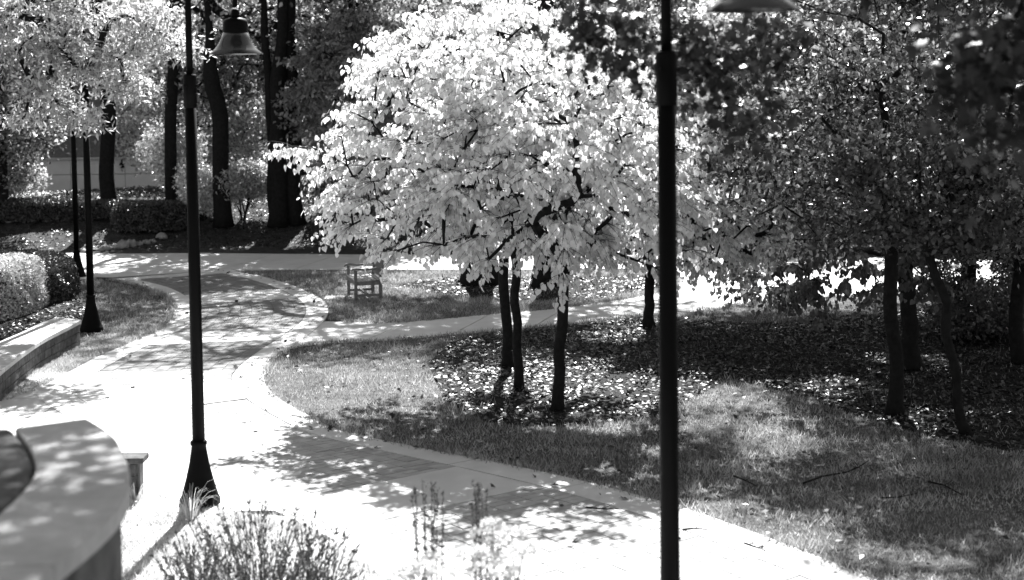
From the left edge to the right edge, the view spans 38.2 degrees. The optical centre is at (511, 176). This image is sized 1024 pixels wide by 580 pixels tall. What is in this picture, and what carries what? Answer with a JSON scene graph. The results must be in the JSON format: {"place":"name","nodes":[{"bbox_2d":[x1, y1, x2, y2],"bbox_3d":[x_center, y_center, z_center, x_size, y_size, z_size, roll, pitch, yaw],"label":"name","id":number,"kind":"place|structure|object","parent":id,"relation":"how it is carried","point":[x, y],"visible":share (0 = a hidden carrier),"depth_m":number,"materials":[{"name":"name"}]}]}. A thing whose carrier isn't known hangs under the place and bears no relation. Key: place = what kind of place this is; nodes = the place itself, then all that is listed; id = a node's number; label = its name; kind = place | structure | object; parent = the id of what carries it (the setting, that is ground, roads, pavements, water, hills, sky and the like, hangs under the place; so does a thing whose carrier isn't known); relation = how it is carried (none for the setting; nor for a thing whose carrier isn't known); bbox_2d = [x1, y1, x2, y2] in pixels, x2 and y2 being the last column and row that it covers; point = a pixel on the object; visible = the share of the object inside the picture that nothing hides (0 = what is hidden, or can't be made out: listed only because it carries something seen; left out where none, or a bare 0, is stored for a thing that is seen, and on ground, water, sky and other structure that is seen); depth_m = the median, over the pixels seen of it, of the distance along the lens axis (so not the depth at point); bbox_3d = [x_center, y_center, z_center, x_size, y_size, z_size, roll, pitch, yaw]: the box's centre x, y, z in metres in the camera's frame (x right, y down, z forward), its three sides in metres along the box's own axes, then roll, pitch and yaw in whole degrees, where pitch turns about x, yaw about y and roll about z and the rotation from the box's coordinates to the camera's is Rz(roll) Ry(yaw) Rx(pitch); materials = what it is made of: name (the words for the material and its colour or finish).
{"place":"outdoors","nodes":[
{"label":"outdoors","id":0,"kind":"place"},
{"bbox_2d":[42,279,170,369],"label":"lawn","id":1,"kind":"structure","parent":0,"point":[132,307],"depth_m":28.87,"materials":[{"name":"plant"}]},
{"bbox_2d":[0,298,84,340],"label":"mulch bed","id":2,"kind":"object","parent":1,"relation":"on","point":[59,314],"visible":0.14,"depth_m":27.92,"materials":[{"name":"soil"}]},
{"bbox_2d":[0,251,49,320],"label":"hedge","id":3,"kind":"object","parent":2,"relation":"on","point":[23,287],"visible":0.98,"depth_m":28.28,"materials":[{"name":"grey plant"}]},
{"bbox_2d":[0,247,81,304],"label":"hedge","id":4,"kind":"object","parent":2,"relation":"on","point":[63,278],"visible":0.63,"depth_m":30.23,"materials":[{"name":"black plant"}]},
{"bbox_2d":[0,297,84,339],"bbox_3d":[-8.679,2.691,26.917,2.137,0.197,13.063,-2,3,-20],"label":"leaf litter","id":5,"kind":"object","parent":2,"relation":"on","point":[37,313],"visible":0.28,"depth_m":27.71,"materials":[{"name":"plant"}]},
{"bbox_2d":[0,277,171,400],"bbox_3d":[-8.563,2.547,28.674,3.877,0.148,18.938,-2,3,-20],"label":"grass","id":6,"kind":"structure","parent":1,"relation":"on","point":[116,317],"depth_m":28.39,"materials":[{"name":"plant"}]},
{"bbox_2d":[80,9,117,332],"bbox_3d":[-7.188,-0.088,25.929,0.922,5.650,0.524,-1,3,0],"label":"lamp post","id":7,"kind":"object","parent":1,"relation":"on","point":[91,322],"visible":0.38,"depth_m":25.93,"materials":[{"name":"black metal"}]},
{"bbox_2d":[0,370,320,512],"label":"plaza","id":8,"kind":"structure","parent":0,"point":[24,409],"depth_m":17.78,"materials":[{"name":"concrete"},{"name":"brick"}]},
{"bbox_2d":[0,317,80,400],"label":"seat wall","id":9,"kind":"structure","parent":8,"relation":"on","point":[24,354],"depth_m":22.40,"materials":[{"name":"stone"},{"name":"concrete"}]},
{"bbox_2d":[123,452,148,494],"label":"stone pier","id":10,"kind":"structure","parent":8,"relation":"on","point":[135,461],"depth_m":14.97,"materials":[{"name":"stone"}]},
{"bbox_2d":[180,0,262,508],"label":"lamp post","id":11,"kind":"object","parent":8,"relation":"on","point":[235,39],"visible":0.98,"depth_m":14.55,"materials":[{"name":"black metal"}]},
{"bbox_2d":[231,267,657,321],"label":"lawn","id":12,"kind":"structure","parent":0,"point":[421,299],"depth_m":29.30,"materials":[{"name":"plant"}]},
{"bbox_2d":[324,295,369,299],"bbox_3d":[-3.321,2.471,30.010,0.950,0.040,0.500,-1,3,0],"label":"bench pad","id":13,"kind":"object","parent":12,"relation":"on","point":[327,297],"visible":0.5,"depth_m":29.96,"materials":[{"name":"concrete"}]},
{"bbox_2d":[344,252,383,300],"bbox_3d":[-2.966,2.001,29.999,0.722,0.942,1.010,-2,3,-15],"label":"park bench","id":14,"kind":"object","parent":12,"relation":"on","point":[372,279],"visible":0.87,"depth_m":29.65,"materials":[{"name":"grey wood"}]},
{"bbox_2d":[396,276,657,300],"bbox_3d":[0.477,2.352,31.270,6.064,0.001,4.046,-1,3,0],"label":"mulch bed","id":15,"kind":"object","parent":12,"relation":"on","point":[476,293],"visible":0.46,"depth_m":31.12,"materials":[{"name":"soil"}]},
{"bbox_2d":[456,0,508,286],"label":"shade tree","id":16,"kind":"object","parent":15,"relation":"on","point":[463,281],"visible":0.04,"depth_m":31.64,"materials":[{"name":"black plant"}]},
{"bbox_2d":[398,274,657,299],"bbox_3d":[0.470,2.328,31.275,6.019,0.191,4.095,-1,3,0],"label":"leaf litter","id":17,"kind":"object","parent":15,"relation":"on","point":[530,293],"visible":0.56,"depth_m":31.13,"materials":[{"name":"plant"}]},
{"bbox_2d":[529,0,560,288],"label":"shade tree","id":18,"kind":"object","parent":12,"relation":"on","point":[540,279],"visible":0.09,"depth_m":31.04,"materials":[{"name":"black plant"}]},
{"bbox_2d":[0,124,1011,515],"bbox_3d":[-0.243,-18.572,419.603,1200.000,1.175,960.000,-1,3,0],"label":"ground","id":19,"kind":"structure","parent":0,"point":[58,234],"depth_m":42.01,"materials":[{"name":"soil"}]},
{"bbox_2d":[0,429,32,513],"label":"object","id":20,"kind":"structure","parent":19,"relation":"on","point":[16,474],"depth_m":6.92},
{"bbox_2d":[7,154,52,197],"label":"shrub","id":21,"kind":"object","parent":19,"relation":"on","point":[20,188],"visible":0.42,"depth_m":44.80,"materials":[{"name":"grey plant"}]},
{"bbox_2d":[0,195,72,222],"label":"hedge","id":22,"kind":"object","parent":19,"relation":"on","point":[36,209],"visible":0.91,"depth_m":43.31,"materials":[{"name":"black plant"}]},
{"bbox_2d":[0,34,75,223],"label":"maple tree","id":23,"kind":"object","parent":19,"relation":"on","point":[18,141],"visible":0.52,"depth_m":43.31,"materials":[{"name":"grey plant"}]},
{"bbox_2d":[0,419,130,579],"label":"curved wall","id":24,"kind":"structure","parent":19,"relation":"on","point":[63,515],"depth_m":6.29,"materials":[{"name":"stone"}]},
{"bbox_2d":[93,247,103,250],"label":"field stone","id":25,"kind":"object","parent":19,"relation":"on","point":[98,249],"visible":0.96,"depth_m":40.37,"materials":[{"name":"grey stone"}]},
{"bbox_2d":[67,198,130,220],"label":"hedge","id":26,"kind":"object","parent":19,"relation":"on","point":[101,209],"visible":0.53,"depth_m":43.28,"materials":[{"name":"black plant"}]},
{"bbox_2d":[0,0,201,191],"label":"campus building","id":27,"kind":"structure","parent":19,"relation":"on","point":[60,170],"depth_m":59.70,"materials":[{"name":"brick"}]},
{"bbox_2d":[81,0,122,199],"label":"shade tree","id":28,"kind":"object","parent":19,"relation":"on","point":[107,186],"visible":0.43,"depth_m":43.81,"materials":[{"name":"black plant"}]},
{"bbox_2d":[100,245,112,249],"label":"field stone","id":29,"kind":"object","parent":19,"relation":"on","point":[106,247],"visible":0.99,"depth_m":40.47,"materials":[{"name":"grey stone"}]},
{"bbox_2d":[0,0,216,145],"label":"maple tree","id":30,"kind":"object","parent":19,"relation":"on","point":[99,60],"visible":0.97,"depth_m":24.90,"materials":[{"name":"white plant"}]},
{"bbox_2d":[117,239,129,248],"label":"field stone","id":31,"kind":"object","parent":19,"relation":"on","point":[121,243],"visible":1,"depth_m":40.76,"materials":[{"name":"grey stone"}]},
{"bbox_2d":[127,239,136,246],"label":"field stone","id":32,"kind":"object","parent":19,"relation":"on","point":[132,242],"visible":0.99,"depth_m":41.02,"materials":[{"name":"grey stone"}]},
{"bbox_2d":[142,239,151,244],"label":"field stone","id":33,"kind":"object","parent":19,"relation":"on","point":[146,242],"visible":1,"depth_m":41.29,"materials":[{"name":"grey stone"}]},
{"bbox_2d":[110,199,186,233],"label":"hedge","id":34,"kind":"object","parent":19,"relation":"on","point":[143,215],"visible":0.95,"depth_m":42.35,"materials":[{"name":"black plant"}]},
{"bbox_2d":[155,232,167,238],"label":"field stone","id":35,"kind":"object","parent":19,"relation":"on","point":[161,235],"visible":1,"depth_m":41.86,"materials":[{"name":"grey stone"}]},
{"bbox_2d":[132,126,208,191],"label":"shrub","id":36,"kind":"object","parent":19,"relation":"on","point":[157,159],"visible":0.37,"depth_m":44.81,"materials":[{"name":"grey plant"}]},
{"bbox_2d":[77,0,265,176],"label":"understory tree","id":37,"kind":"object","parent":19,"relation":"on","point":[130,111],"visible":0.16,"depth_m":53.39,"materials":[{"name":"grey plant"}]},
{"bbox_2d":[119,0,259,200],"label":"shade tree","id":38,"kind":"object","parent":19,"relation":"on","point":[173,88],"visible":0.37,"depth_m":44.06,"materials":[{"name":"grey plant"}]},
{"bbox_2d":[172,158,212,219],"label":"shrub","id":39,"kind":"object","parent":19,"relation":"on","point":[205,195],"visible":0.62,"depth_m":43.31,"materials":[{"name":"grey plant"}]},
{"bbox_2d":[209,156,266,219],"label":"shrub","id":40,"kind":"object","parent":19,"relation":"on","point":[245,183],"visible":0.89,"depth_m":43.05,"materials":[{"name":"grey plant"}]},
{"bbox_2d":[209,0,271,212],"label":"shade tree","id":41,"kind":"object","parent":19,"relation":"on","point":[266,58],"visible":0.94,"depth_m":42.66,"materials":[{"name":"black plant"}]},
{"bbox_2d":[181,0,312,227],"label":"shade tree","id":42,"kind":"object","parent":19,"relation":"on","point":[278,216],"visible":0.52,"depth_m":42.64,"materials":[{"name":"black plant"}]},
{"bbox_2d":[180,0,342,227],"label":"shade tree","id":43,"kind":"object","parent":19,"relation":"on","point":[222,213],"visible":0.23,"depth_m":42.82,"materials":[{"name":"black plant"}]},
{"bbox_2d":[121,486,409,579],"bbox_3d":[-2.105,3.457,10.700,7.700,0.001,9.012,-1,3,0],"label":"planting bed","id":44,"kind":"object","parent":19,"relation":"on","point":[384,572],"visible":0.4,"depth_m":13.33,"materials":[{"name":"plant"}]},
{"bbox_2d":[130,480,152,499],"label":"ornamental grass","id":45,"kind":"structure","parent":44,"relation":"on","point":[133,493],"depth_m":14.88,"materials":[{"name":"grey plant"}]},
{"bbox_2d":[162,479,217,519],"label":"ornamental grass","id":46,"kind":"object","parent":44,"relation":"on","point":[191,512],"depth_m":14.20,"materials":[{"name":"grey plant"}]},
{"bbox_2d":[148,523,240,579],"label":"wispy shrub","id":47,"kind":"object","parent":44,"relation":"on","point":[178,565],"visible":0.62,"depth_m":11.37,"materials":[{"name":"plant"}]},
{"bbox_2d":[160,488,354,579],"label":"wispy shrub","id":48,"kind":"object","parent":44,"relation":"on","point":[279,571],"visible":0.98,"depth_m":10.80,"materials":[{"name":"plant"}]},
{"bbox_2d":[275,505,364,579],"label":"wispy shrub","id":49,"kind":"object","parent":44,"relation":"on","point":[351,577],"visible":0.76,"depth_m":11.02,"materials":[{"name":"plant"}]},
{"bbox_2d":[386,551,457,579],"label":"flowering plant","id":50,"kind":"object","parent":44,"relation":"on","point":[415,568],"visible":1,"depth_m":9.48,"materials":[{"name":"white plant"}]},
{"bbox_2d":[409,479,444,579],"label":"spike plant","id":51,"kind":"object","parent":44,"relation":"on","point":[433,535],"visible":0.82,"depth_m":9.88,"materials":[{"name":"plant"}]},
{"bbox_2d":[469,479,489,579],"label":"spike plant","id":52,"kind":"object","parent":44,"relation":"on","point":[476,504],"visible":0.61,"depth_m":9.71,"materials":[{"name":"plant"}]},
{"bbox_2d":[454,515,538,579],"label":"flowering plant","id":53,"kind":"object","parent":44,"relation":"on","point":[497,557],"visible":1,"depth_m":9.25,"materials":[{"name":"white plant"}]},
{"bbox_2d":[655,0,799,579],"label":"lamp post","id":54,"kind":"object","parent":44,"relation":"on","point":[666,68],"visible":1,"depth_m":9.01,"materials":[{"name":"black metal"}]},
{"bbox_2d":[180,0,359,166],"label":"understory tree","id":55,"kind":"object","parent":19,"relation":"on","point":[256,147],"visible":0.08,"depth_m":54.04,"materials":[{"name":"grey plant"}]},
{"bbox_2d":[252,0,318,226],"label":"shade tree","id":56,"kind":"object","parent":19,"relation":"on","point":[295,211],"visible":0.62,"depth_m":42.69,"materials":[{"name":"black plant"}]},
{"bbox_2d":[259,0,438,224],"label":"dogwood tree","id":57,"kind":"object","parent":19,"relation":"on","point":[319,83],"visible":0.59,"depth_m":41.57,"materials":[{"name":"grey plant"}]},
{"bbox_2d":[304,162,399,214],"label":"shrub","id":58,"kind":"object","parent":19,"relation":"on","point":[319,188],"visible":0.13,"depth_m":43.09,"materials":[{"name":"grey plant"}]},
{"bbox_2d":[271,0,443,225],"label":"shade tree","id":59,"kind":"object","parent":19,"relation":"on","point":[333,5],"visible":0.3,"depth_m":42.69,"materials":[{"name":"grey plant"}]},
{"bbox_2d":[66,253,654,277],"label":"concrete walk","id":60,"kind":"structure","parent":19,"relation":"on","point":[116,265],"depth_m":36.66,"materials":[{"name":"white concrete"}]},
{"bbox_2d":[297,0,470,178],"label":"understory tree","id":61,"kind":"object","parent":19,"relation":"on","point":[445,7],"depth_m":53.17,"materials":[{"name":"grey plant"}]},
{"bbox_2d":[359,200,469,242],"bbox_3d":[-2.065,1.291,39.625,4.336,1.415,2.088,-1,3,0],"label":"shrub","id":62,"kind":"object","parent":19,"relation":"on","point":[417,225],"visible":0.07,"depth_m":39.35,"materials":[{"name":"grey plant"}]},
{"bbox_2d":[0,182,873,249],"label":"leaf litter","id":63,"kind":"object","parent":19,"relation":"on","point":[142,188],"visible":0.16,"depth_m":42.73,"materials":[{"name":"plant"}]},
{"bbox_2d":[35,270,875,579],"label":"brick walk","id":64,"kind":"structure","parent":19,"relation":"on","point":[377,484],"depth_m":15.75,"materials":[{"name":"concrete"}]},
{"bbox_2d":[66,269,867,572],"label":"leaf litter","id":65,"kind":"object","parent":64,"relation":"on","point":[256,472],"visible":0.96,"depth_m":17.78,"materials":[{"name":"plant"}]},
{"bbox_2d":[586,503,618,508],"bbox_3d":[0.874,3.200,14.343,0.314,0.040,0.096,-1,3,-5],"label":"fallen stick","id":66,"kind":"object","parent":64,"relation":"on","point":[602,508],"visible":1,"depth_m":14.31,"materials":[{"name":"wood"}]},
{"bbox_2d":[682,521,708,529],"bbox_3d":[1.687,3.227,13.645,0.242,0.041,0.164,-1,3,0],"label":"fallen stick","id":67,"kind":"object","parent":64,"relation":"on","point":[695,527],"visible":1,"depth_m":13.60,"materials":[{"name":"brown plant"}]},
{"bbox_2d":[744,539,764,549],"bbox_3d":[2.201,3.249,13.091,0.162,0.040,0.267,-3,4,-35],"label":"fallen stick","id":68,"kind":"object","parent":64,"relation":"on","point":[754,545],"visible":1,"depth_m":13.07,"materials":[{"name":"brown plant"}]},
{"bbox_2d":[364,0,560,165],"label":"understory tree","id":69,"kind":"object","parent":19,"relation":"on","point":[471,8],"visible":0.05,"depth_m":45.64,"materials":[{"name":"grey plant"}]},
{"bbox_2d":[289,294,658,348],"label":"concrete walk","id":70,"kind":"structure","parent":19,"relation":"on","point":[326,331],"depth_m":26.37,"materials":[{"name":"white concrete"}]},
{"bbox_2d":[199,0,915,174],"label":"distant wood","id":71,"kind":"object","parent":19,"relation":"on","point":[648,1],"depth_m":69.09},
{"bbox_2d":[199,0,925,161],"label":"distant wood","id":72,"kind":"object","parent":19,"relation":"on","point":[511,28],"depth_m":87.83,"materials":[{"name":"grey plant"}]},
{"bbox_2d":[507,209,625,249],"bbox_3d":[1.066,1.335,39.352,4.448,1.439,2.304,-1,3,0],"label":"shrub","id":73,"kind":"object","parent":19,"relation":"on","point":[600,231],"visible":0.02,"depth_m":39.24,"materials":[{"name":"grey plant"}]},
{"bbox_2d":[510,0,719,204],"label":"understory tree","id":74,"kind":"object","parent":19,"relation":"on","point":[656,13],"visible":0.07,"depth_m":45.10,"materials":[{"name":"grey plant"}]},
{"bbox_2d":[679,166,767,248],"bbox_3d":[5.539,0.813,38.887,2.961,2.372,2.232,-1,3,0],"label":"shrub","id":75,"kind":"object","parent":19,"relation":"on","point":[707,232],"visible":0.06,"depth_m":38.54,"materials":[{"name":"grey plant"}]},
{"bbox_2d":[637,0,821,206],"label":"understory tree","id":76,"kind":"object","parent":19,"relation":"on","point":[711,20],"visible":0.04,"depth_m":40.56,"materials":[{"name":"grey plant"}]},
{"bbox_2d":[677,254,1004,316],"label":"concrete walk","id":77,"kind":"structure","parent":19,"relation":"on","point":[688,301],"depth_m":31.18,"materials":[{"name":"white concrete"}]},
{"bbox_2d":[769,0,942,163],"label":"understory tree","id":78,"kind":"object","parent":19,"relation":"on","point":[851,1],"visible":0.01,"depth_m":43.20,"materials":[{"name":"grey plant"}]},
{"bbox_2d":[899,0,1023,231],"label":"oak tree","id":79,"kind":"object","parent":19,"relation":"on","point":[988,78],"visible":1,"depth_m":7.01,"materials":[{"name":"black plant"}]},
{"bbox_2d":[264,294,1023,579],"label":"lawn","id":80,"kind":"structure","parent":0,"point":[834,487],"depth_m":16.33,"materials":[{"name":"plant"}]},
{"bbox_2d":[106,277,1001,579],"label":"curb","id":81,"kind":"structure","parent":80,"relation":"on","point":[162,293],"depth_m":20.00,"materials":[{"name":"grey concrete"}]},
{"bbox_2d":[528,0,894,172],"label":"oak tree","id":82,"kind":"object","parent":80,"relation":"on","point":[589,33],"visible":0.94,"depth_m":9.45,"materials":[{"name":"grey plant"}]},
{"bbox_2d":[428,308,1023,453],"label":"mulch bed","id":83,"kind":"object","parent":80,"relation":"on","point":[637,391],"visible":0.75,"depth_m":21.15,"materials":[{"name":"soil"}]},
{"bbox_2d":[260,12,600,389],"bbox_3d":[-0.824,0.375,19.820,3.457,5.275,3.848,2,4,45],"label":"redbud tree","id":84,"kind":"object","parent":83,"relation":"on","point":[427,114],"visible":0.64,"depth_m":19.51,"materials":[{"name":"white plant"}]},
{"bbox_2d":[321,0,682,368],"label":"redbud tree","id":85,"kind":"object","parent":83,"relation":"on","point":[456,24],"visible":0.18,"depth_m":21.56,"materials":[{"name":"white plant"}]},
{"bbox_2d":[363,0,738,411],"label":"redbud tree","id":86,"kind":"object","parent":83,"relation":"on","point":[564,237],"visible":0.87,"depth_m":18.42,"materials":[{"name":"white plant"}]},
{"bbox_2d":[271,288,1023,578],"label":"leaf litter","id":87,"kind":"object","parent":83,"relation":"on","point":[392,415],"visible":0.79,"depth_m":18.88,"materials":[{"name":"plant"}]},
{"bbox_2d":[588,75,827,328],"bbox_3d":[3.270,0.456,25.489,4.218,4.450,3.368,-1,3,0],"label":"redbud tree","id":88,"kind":"object","parent":83,"relation":"on","point":[725,241],"visible":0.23,"depth_m":25.01,"materials":[{"name":"grey plant"}]},
{"bbox_2d":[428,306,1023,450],"bbox_3d":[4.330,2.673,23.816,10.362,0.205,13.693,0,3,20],"label":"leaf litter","id":89,"kind":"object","parent":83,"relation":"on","point":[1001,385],"visible":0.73,"depth_m":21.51,"materials":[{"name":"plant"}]},
{"bbox_2d":[680,0,1023,415],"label":"dogwood tree","id":90,"kind":"object","parent":83,"relation":"on","point":[858,85],"visible":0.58,"depth_m":18.06,"materials":[{"name":"grey plant"}]},
{"bbox_2d":[698,0,1023,280],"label":"dogwood tree","id":91,"kind":"object","parent":83,"relation":"on","point":[949,4],"visible":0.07,"depth_m":26.38,"materials":[{"name":"grey plant"}]},
{"bbox_2d":[722,54,1023,370],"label":"redbud tree","id":92,"kind":"object","parent":83,"relation":"on","point":[802,291],"visible":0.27,"depth_m":19.61,"materials":[{"name":"grey plant"}]},
{"bbox_2d":[786,108,1023,435],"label":"dogwood tree","id":93,"kind":"object","parent":83,"relation":"on","point":[917,229],"visible":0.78,"depth_m":17.03,"materials":[{"name":"grey plant"}]},
{"bbox_2d":[826,3,1023,364],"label":"dogwood tree","id":94,"kind":"object","parent":83,"relation":"on","point":[1015,325],"visible":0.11,"depth_m":21.62,"materials":[{"name":"black plant"}]},
{"bbox_2d":[913,264,1004,307],"bbox_3d":[7.988,2.052,26.195,1.669,1.149,1.419,1,4,32],"label":"shrub","id":95,"kind":"object","parent":83,"relation":"on","point":[953,279],"visible":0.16,"depth_m":26.01,"materials":[{"name":"grey plant"}]},
{"bbox_2d":[917,272,1023,342],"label":"shrub","id":96,"kind":"object","parent":83,"relation":"on","point":[986,319],"visible":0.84,"depth_m":23.55,"materials":[{"name":"black plant"}]},
{"bbox_2d":[986,239,1013,299],"bbox_3d":[9.331,1.705,26.282,2.061,1.769,1.657,-1,3,0],"label":"shrub","id":97,"kind":"object","parent":83,"relation":"on","point":[1003,269],"visible":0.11,"depth_m":26.28,"materials":[{"name":"grey plant"}]},
{"bbox_2d":[733,475,756,485],"bbox_3d":[2.465,3.114,15.225,0.170,0.042,0.445,-2,3,-23],"label":"fallen stick","id":98,"kind":"object","parent":80,"relation":"on","point":[744,479],"visible":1,"depth_m":15.24,"materials":[{"name":"wood"}]},
{"bbox_2d":[803,460,868,483],"bbox_3d":[3.441,3.087,15.486,1.251,0.042,0.120,-4,4,-45],"label":"fallen stick","id":99,"kind":"object","parent":80,"relation":"on","point":[813,479],"visible":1,"depth_m":15.39,"materials":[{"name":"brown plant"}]},
{"bbox_2d":[928,480,961,494],"bbox_3d":[4.428,3.108,14.861,0.212,0.044,0.539,-2,3,-21],"label":"fallen stick","id":100,"kind":"object","parent":80,"relation":"on","point":[944,485],"visible":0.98,"depth_m":14.94,"materials":[{"name":"black wood"}]},
{"bbox_2d":[888,0,1007,107],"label":"shade tree","id":101,"kind":"object","parent":80,"relation":"on","point":[928,21],"visible":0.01,"depth_m":28.98,"materials":[{"name":"grey plant"}]},
{"bbox_2d":[758,173,861,245],"bbox_3d":[7.867,0.872,38.540,3.225,2.110,2.103,-1,3,0],"label":"shrub","id":102,"kind":"object","parent":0,"point":[821,214],"visible":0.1,"depth_m":38.10,"materials":[{"name":"grey plant"}]},
{"bbox_3d":[-9.999,2.329,34.027,0.840,0.045,0.840,-1,3,0],"label":"lamp footing","id":103,"kind":"object","parent":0,"visible":0},
{"bbox_2d":[46,38,85,276],"bbox_3d":[-10.297,-0.464,33.881,0.922,5.650,0.524,-1,3,0],"label":"lamp post","id":104,"kind":"object","parent":103,"relation":"on","point":[77,259],"visible":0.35,"depth_m":33.88,"materials":[{"name":"black metal"}]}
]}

